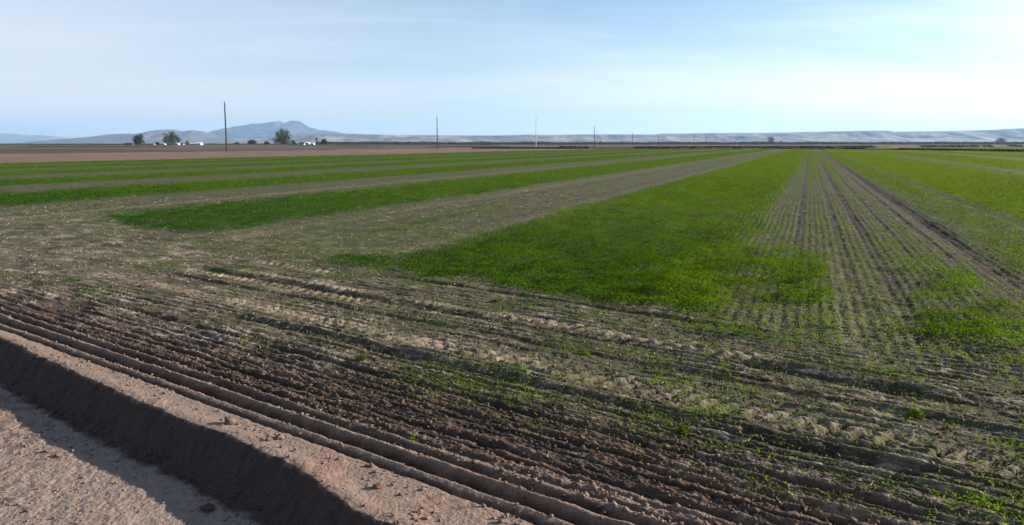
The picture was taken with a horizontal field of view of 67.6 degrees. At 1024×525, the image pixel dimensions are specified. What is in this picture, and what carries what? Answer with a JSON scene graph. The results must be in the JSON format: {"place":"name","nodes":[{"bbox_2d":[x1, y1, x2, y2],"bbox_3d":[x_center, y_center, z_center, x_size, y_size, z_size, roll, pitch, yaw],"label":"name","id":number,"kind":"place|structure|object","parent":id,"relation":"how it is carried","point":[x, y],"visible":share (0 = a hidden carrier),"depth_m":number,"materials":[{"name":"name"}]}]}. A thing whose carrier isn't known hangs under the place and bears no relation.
{"place":"outdoors","nodes":[
{"label":"outdoors","id":0,"kind":"place"},
{"bbox_2d":[0,133,67,143],"bbox_3d":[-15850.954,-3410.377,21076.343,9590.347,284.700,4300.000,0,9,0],"label":"hills","id":1,"kind":"structure","parent":0,"point":[6,138],"depth_m":20216.90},
{"bbox_2d":[8,129,235,143],"bbox_3d":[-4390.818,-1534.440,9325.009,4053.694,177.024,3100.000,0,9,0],"label":"hills","id":2,"kind":"structure","parent":0,"point":[190,136],"depth_m":8740.40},
{"bbox_2d":[0,389,246,524],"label":"dirt road","id":3,"kind":"structure","parent":0,"point":[143,500],"depth_m":4.56,"materials":[{"name":"soil"}]},
{"bbox_2d":[43,447,54,452],"bbox_3d":[-3.068,1.244,5.064,0.062,0.030,0.058,0,9,0],"label":"earth clod","id":4,"kind":"object","parent":3,"relation":"on","point":[50,449],"visible":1,"depth_m":5.06,"materials":[{"name":"brown soil"}]},
{"bbox_2d":[0,385,266,524],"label":"road pebbles","id":5,"kind":"object","parent":3,"relation":"on","point":[91,454],"visible":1,"depth_m":4.73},
{"bbox_2d":[198,502,214,510],"bbox_3d":[-1.697,1.370,4.281,0.087,0.040,0.088,6,11,34],"label":"earth clod","id":6,"kind":"object","parent":3,"relation":"on","point":[209,506],"visible":1,"depth_m":4.26,"materials":[{"name":"brown soil"}]},
{"bbox_2d":[0,330,532,524],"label":"earth bank","id":7,"kind":"structure","parent":0,"point":[303,471],"depth_m":4.69,"materials":[{"name":"soil"}]},
{"bbox_2d":[224,416,235,424],"bbox_3d":[-1.833,1.028,4.970,0.066,0.064,0.087,-5,10,-31],"label":"earth clod","id":8,"kind":"object","parent":7,"relation":"on","point":[229,420],"visible":1,"depth_m":4.94,"materials":[{"name":"brown soil"}]},
{"bbox_2d":[265,436,272,441],"bbox_3d":[-1.487,1.082,4.683,0.047,0.029,0.048,0,9,0],"label":"earth clod","id":9,"kind":"object","parent":7,"relation":"on","point":[269,438],"visible":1,"depth_m":4.67,"materials":[{"name":"brown soil"}]},
{"bbox_2d":[275,433,284,439],"bbox_3d":[-1.436,1.078,4.724,0.058,0.034,0.062,0,9,0],"label":"earth clod","id":10,"kind":"object","parent":7,"relation":"on","point":[279,436],"visible":1,"depth_m":4.71,"materials":[{"name":"brown soil"}]},
{"bbox_2d":[0,307,710,524],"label":"bank crumbs","id":11,"kind":"object","parent":7,"relation":"on","point":[420,511],"visible":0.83,"depth_m":4.85,"materials":[{"name":"brown soil"}]},
{"bbox_2d":[372,482,381,488],"bbox_3d":[-0.716,1.183,4.047,0.046,0.035,0.045,-6,11,-34],"label":"earth clod","id":12,"kind":"object","parent":7,"relation":"on","point":[378,485],"visible":1,"depth_m":4.04,"materials":[{"name":"brown soil"}]},
{"bbox_2d":[208,120,338,138],"bbox_3d":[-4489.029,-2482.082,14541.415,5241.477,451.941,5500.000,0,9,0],"label":"blue mountain","id":13,"kind":"structure","parent":0,"point":[256,130],"depth_m":13895.77,"materials":[{"name":"blue stone"}]},
{"bbox_2d":[0,146,675,162],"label":"bare field","id":14,"kind":"structure","parent":0,"point":[33,157],"depth_m":136.75,"materials":[{"name":"soil"}]},
{"bbox_2d":[224,101,227,150],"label":"utility pole","id":15,"kind":"object","parent":14,"relation":"on","point":[225,127],"visible":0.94,"depth_m":188.11,"materials":[{"name":"brown wood"}]},
{"bbox_2d":[0,144,1016,153],"bbox_3d":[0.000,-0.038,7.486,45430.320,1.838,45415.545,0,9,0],"label":"ground","id":16,"kind":"structure","parent":0,"point":[8,149],"depth_m":356.60,"materials":[{"name":"soil"}]},
{"bbox_2d":[131,133,145,144],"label":"broadleaf tree","id":17,"kind":"object","parent":16,"relation":"on","point":[139,138],"visible":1,"depth_m":887.68,"materials":[{"name":"green plant"}]},
{"bbox_2d":[161,131,180,144],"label":"broadleaf tree","id":18,"kind":"object","parent":16,"relation":"on","point":[170,140],"visible":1,"depth_m":886.19,"materials":[{"name":"green plant"}]},
{"bbox_2d":[247,139,257,144],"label":"broadleaf tree","id":19,"kind":"object","parent":16,"relation":"on","point":[252,141],"visible":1,"depth_m":888.70,"materials":[{"name":"green plant"}]},
{"bbox_2d":[15,144,508,146],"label":"ditch weeds","id":20,"kind":"object","parent":16,"relation":"on","point":[185,144],"visible":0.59,"depth_m":395.45,"materials":[{"name":"green plant"}]},
{"bbox_2d":[272,128,291,144],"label":"broadleaf tree","id":21,"kind":"object","parent":16,"relation":"on","point":[282,136],"visible":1,"depth_m":837.29,"materials":[{"name":"green plant"}]},
{"bbox_2d":[320,139,326,144],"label":"broadleaf tree","id":22,"kind":"object","parent":16,"relation":"on","point":[322,141],"visible":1,"depth_m":888.35,"materials":[{"name":"green plant"}]},
{"bbox_2d":[0,141,1023,144],"bbox_3d":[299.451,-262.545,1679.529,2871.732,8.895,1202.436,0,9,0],"label":"distant scrub","id":23,"kind":"object","parent":16,"relation":"on","point":[681,143],"visible":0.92,"depth_m":1174.47,"materials":[{"name":"green plant"}]},
{"bbox_2d":[765,148,1022,151],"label":"field levee","id":24,"kind":"structure","parent":16,"relation":"on","point":[871,148],"depth_m":258.72,"materials":[{"name":"brown soil"}]},
{"bbox_2d":[0,147,1023,524],"bbox_3d":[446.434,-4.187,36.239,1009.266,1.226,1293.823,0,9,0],"label":"crop field","id":25,"kind":"structure","parent":0,"point":[448,475],"depth_m":7.04,"materials":[{"name":"green plant"}]},
{"bbox_2d":[354,354,365,361],"bbox_3d":[-1.268,0.796,6.409,0.112,0.070,0.114,0,9,0],"label":"weed tuft","id":26,"kind":"object","parent":25,"relation":"on","point":[360,357],"visible":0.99,"depth_m":6.39,"materials":[{"name":"green plant"}]},
{"bbox_2d":[408,434,419,441],"bbox_3d":[-0.607,1.095,4.728,0.082,0.057,0.085,0,9,0],"label":"weed tuft","id":27,"kind":"object","parent":25,"relation":"on","point":[413,437],"visible":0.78,"depth_m":4.72,"materials":[{"name":"green plant"}]},
{"bbox_2d":[492,298,502,302],"bbox_3d":[-0.172,0.442,8.842,0.131,0.068,0.125,0,9,0],"label":"weed tuft","id":28,"kind":"object","parent":25,"relation":"on","point":[497,300],"visible":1,"depth_m":8.83,"materials":[{"name":"green plant"}]},
{"bbox_2d":[0,147,1023,348],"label":"dense crop","id":29,"kind":"object","parent":25,"relation":"on","point":[701,272],"visible":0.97,"depth_m":19.71,"materials":[{"name":"green plant"}]},
{"bbox_2d":[0,236,1023,524],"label":"soil clods","id":30,"kind":"object","parent":25,"relation":"on","point":[646,504],"visible":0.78,"depth_m":5.54,"materials":[{"name":"brown soil"}]},
{"bbox_2d":[0,218,1023,524],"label":"sparse seedlings","id":31,"kind":"object","parent":25,"relation":"on","point":[772,336],"visible":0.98,"depth_m":5.96,"materials":[{"name":"green plant"}]},
{"bbox_2d":[0,151,1023,364],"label":"thin crop rows","id":32,"kind":"object","parent":25,"relation":"on","point":[844,299],"visible":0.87,"depth_m":12.74,"materials":[{"name":"green plant"}]},
{"bbox_2d":[0,189,1023,523],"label":"straw","id":33,"kind":"object","parent":25,"relation":"on","point":[532,279],"visible":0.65,"depth_m":11.88,"materials":[{"name":"beige plant"}]},
{"bbox_2d":[576,349,590,355],"bbox_3d":[0.630,0.783,6.665,0.143,0.064,0.138,0,9,0],"label":"weed tuft","id":34,"kind":"object","parent":25,"relation":"on","point":[584,352],"visible":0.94,"depth_m":6.65,"materials":[{"name":"green plant"}]},
{"bbox_2d":[674,423,692,435],"bbox_3d":[1.079,1.053,4.814,0.102,0.084,0.108,-2,9,-14],"label":"weed tuft","id":35,"kind":"object","parent":25,"relation":"on","point":[683,433],"visible":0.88,"depth_m":4.80,"materials":[{"name":"green plant"}]},
{"bbox_2d":[906,407,927,418],"bbox_3d":[2.696,1.006,5.104,0.122,0.076,0.132,0,9,0],"label":"weed tuft","id":36,"kind":"object","parent":25,"relation":"on","point":[918,413],"visible":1,"depth_m":5.09,"materials":[{"name":"green plant"}]},
{"bbox_2d":[0,0,1023,137],"label":"sky","id":37,"kind":"structure","parent":0,"point":[69,68],"materials":[{"name":"blue"}]},
{"bbox_2d":[205,128,1023,143],"bbox_3d":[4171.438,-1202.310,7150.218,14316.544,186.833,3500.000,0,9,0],"label":"long mesa","id":38,"kind":"structure","parent":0,"point":[1013,135],"depth_m":6088.58,"materials":[{"name":"blue stone"}]},
{"bbox_2d":[472,145,1023,148],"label":"ditch bank","id":39,"kind":"structure","parent":0,"point":[505,147],"depth_m":290.83,"materials":[{"name":"brown soil"}]},
{"bbox_2d":[559,145,1023,151],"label":"bank weeds","id":40,"kind":"object","parent":39,"relation":"on","point":[868,146],"visible":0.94,"depth_m":290.38,"materials":[{"name":"green plant"}]}
]}

